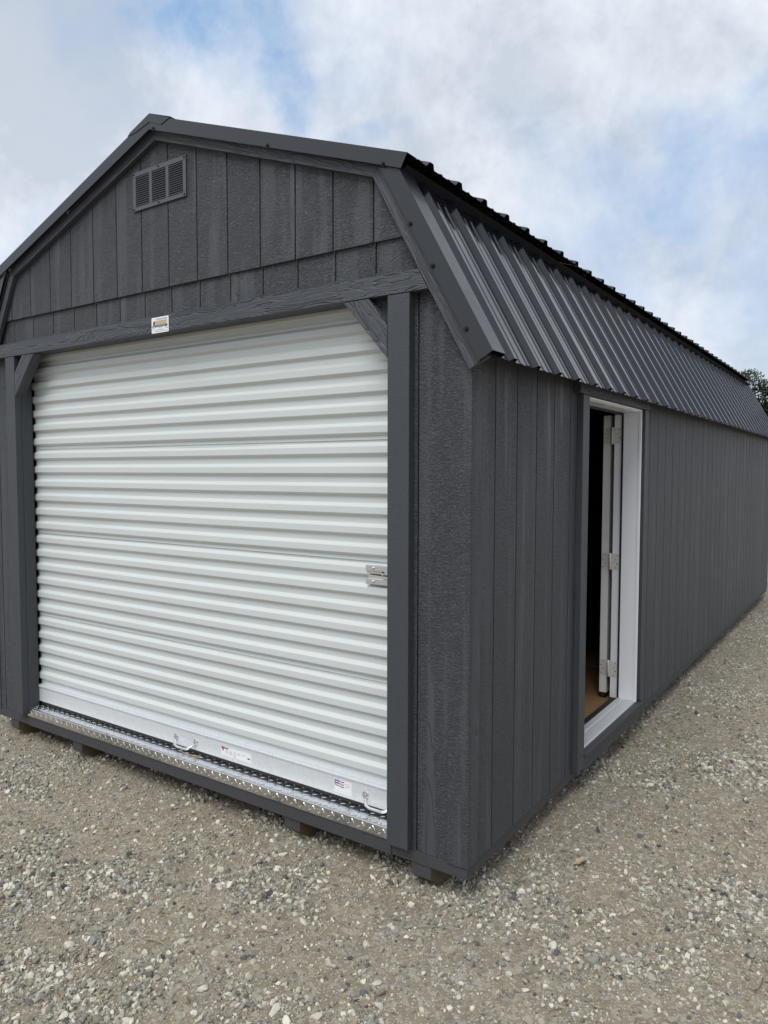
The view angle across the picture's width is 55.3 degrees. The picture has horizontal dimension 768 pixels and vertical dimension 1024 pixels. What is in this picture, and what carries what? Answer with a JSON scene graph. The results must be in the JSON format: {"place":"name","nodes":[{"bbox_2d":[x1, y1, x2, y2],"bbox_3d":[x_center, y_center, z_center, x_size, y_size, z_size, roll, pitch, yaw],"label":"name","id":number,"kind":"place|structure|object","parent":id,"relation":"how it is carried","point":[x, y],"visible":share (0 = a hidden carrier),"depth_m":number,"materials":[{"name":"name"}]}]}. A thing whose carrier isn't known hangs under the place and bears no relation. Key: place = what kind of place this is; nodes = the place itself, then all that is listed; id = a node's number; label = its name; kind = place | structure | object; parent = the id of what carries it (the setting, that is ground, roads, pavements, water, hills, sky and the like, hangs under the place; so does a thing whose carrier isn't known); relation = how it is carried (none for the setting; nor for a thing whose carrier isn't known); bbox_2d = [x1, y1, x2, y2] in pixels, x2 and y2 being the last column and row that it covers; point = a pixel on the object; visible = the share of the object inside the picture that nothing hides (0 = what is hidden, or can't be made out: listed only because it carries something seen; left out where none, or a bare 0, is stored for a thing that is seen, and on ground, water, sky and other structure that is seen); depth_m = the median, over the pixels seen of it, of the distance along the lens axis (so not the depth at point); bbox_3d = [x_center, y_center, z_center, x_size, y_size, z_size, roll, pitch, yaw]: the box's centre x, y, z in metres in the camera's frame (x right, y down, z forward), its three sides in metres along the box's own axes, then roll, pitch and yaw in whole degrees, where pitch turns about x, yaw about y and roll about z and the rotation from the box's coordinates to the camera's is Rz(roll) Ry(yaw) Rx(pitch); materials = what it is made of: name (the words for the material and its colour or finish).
{"place":"outdoors","nodes":[
{"label":"outdoors","id":0,"kind":"place"},
{"bbox_2d":[0,576,767,1023],"bbox_3d":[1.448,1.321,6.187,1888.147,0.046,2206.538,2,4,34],"label":"ground","id":1,"kind":"structure","parent":0,"point":[514,1008],"depth_m":2.81,"materials":[{"name":"grey gravel"}]},
{"bbox_2d":[93,992,103,1005],"bbox_3d":[-0.891,1.523,2.295,0.008,0.012,0.074,-3,4,-44],"label":"dry straw","id":2,"kind":"object","parent":1,"relation":"on","point":[96,994],"visible":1,"depth_m":2.30,"materials":[{"name":"brown plant"}]},
{"bbox_2d":[88,956,113,977],"bbox_3d":[-0.946,1.521,2.452,0.007,0.011,0.114,2,3,25],"label":"dry straw","id":3,"kind":"object","parent":1,"relation":"on","point":[101,965],"visible":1,"depth_m":2.45,"materials":[{"name":"brown plant"}]},
{"bbox_2d":[144,936,172,948],"bbox_3d":[-0.791,1.510,2.585,0.118,0.015,0.031,2,3,25],"label":"dry straw","id":4,"kind":"object","parent":1,"relation":"on","point":[161,942],"visible":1,"depth_m":2.58,"materials":[{"name":"brown plant"}]},
{"bbox_2d":[0,113,767,885],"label":"storage shed","id":5,"kind":"structure","parent":1,"relation":"on","point":[382,499],"depth_m":3.46,"materials":[{"name":"paint"}]},
{"bbox_2d":[31,293,419,813],"bbox_3d":[-1.010,0.073,3.724,2.805,2.320,0.118,2,4,34],"label":"roll up door","id":6,"kind":"structure","parent":5,"relation":"in","point":[214,586],"depth_m":3.56,"materials":[{"name":"white metal"}]},
{"bbox_2d":[599,415,620,695],"bbox_3d":[1.693,0.270,5.030,0.118,1.800,0.941,2,4,34],"label":"entry door","id":7,"kind":"structure","parent":5,"relation":"in","point":[612,435],"depth_m":4.68,"materials":[{"name":"white paint"}]},
{"bbox_2d":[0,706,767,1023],"bbox_3d":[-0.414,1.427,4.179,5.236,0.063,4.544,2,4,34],"label":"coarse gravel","id":8,"kind":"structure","parent":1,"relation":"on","point":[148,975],"depth_m":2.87,"materials":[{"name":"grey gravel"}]},
{"bbox_2d":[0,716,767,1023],"bbox_3d":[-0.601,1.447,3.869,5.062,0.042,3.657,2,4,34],"label":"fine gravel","id":9,"kind":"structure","parent":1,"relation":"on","point":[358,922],"depth_m":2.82,"materials":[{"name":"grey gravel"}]},
{"bbox_2d":[572,856,586,863],"bbox_3d":[0.825,1.470,3.089,0.089,0.020,0.039,-1,3,-23],"label":"dry leaf","id":10,"kind":"object","parent":1,"relation":"on","point":[580,860],"visible":1,"depth_m":3.10,"materials":[{"name":"beige plant"}]},
{"bbox_2d":[741,368,767,416],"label":"deciduous tree","id":11,"kind":"object","parent":1,"relation":"on","point":[762,389],"visible":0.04,"depth_m":44.64,"materials":[{"name":"green plant"}]},
{"bbox_2d":[0,0,767,403],"label":"sky","id":12,"kind":"structure","parent":0,"point":[629,138],"materials":[{"name":"blue"}]}
]}

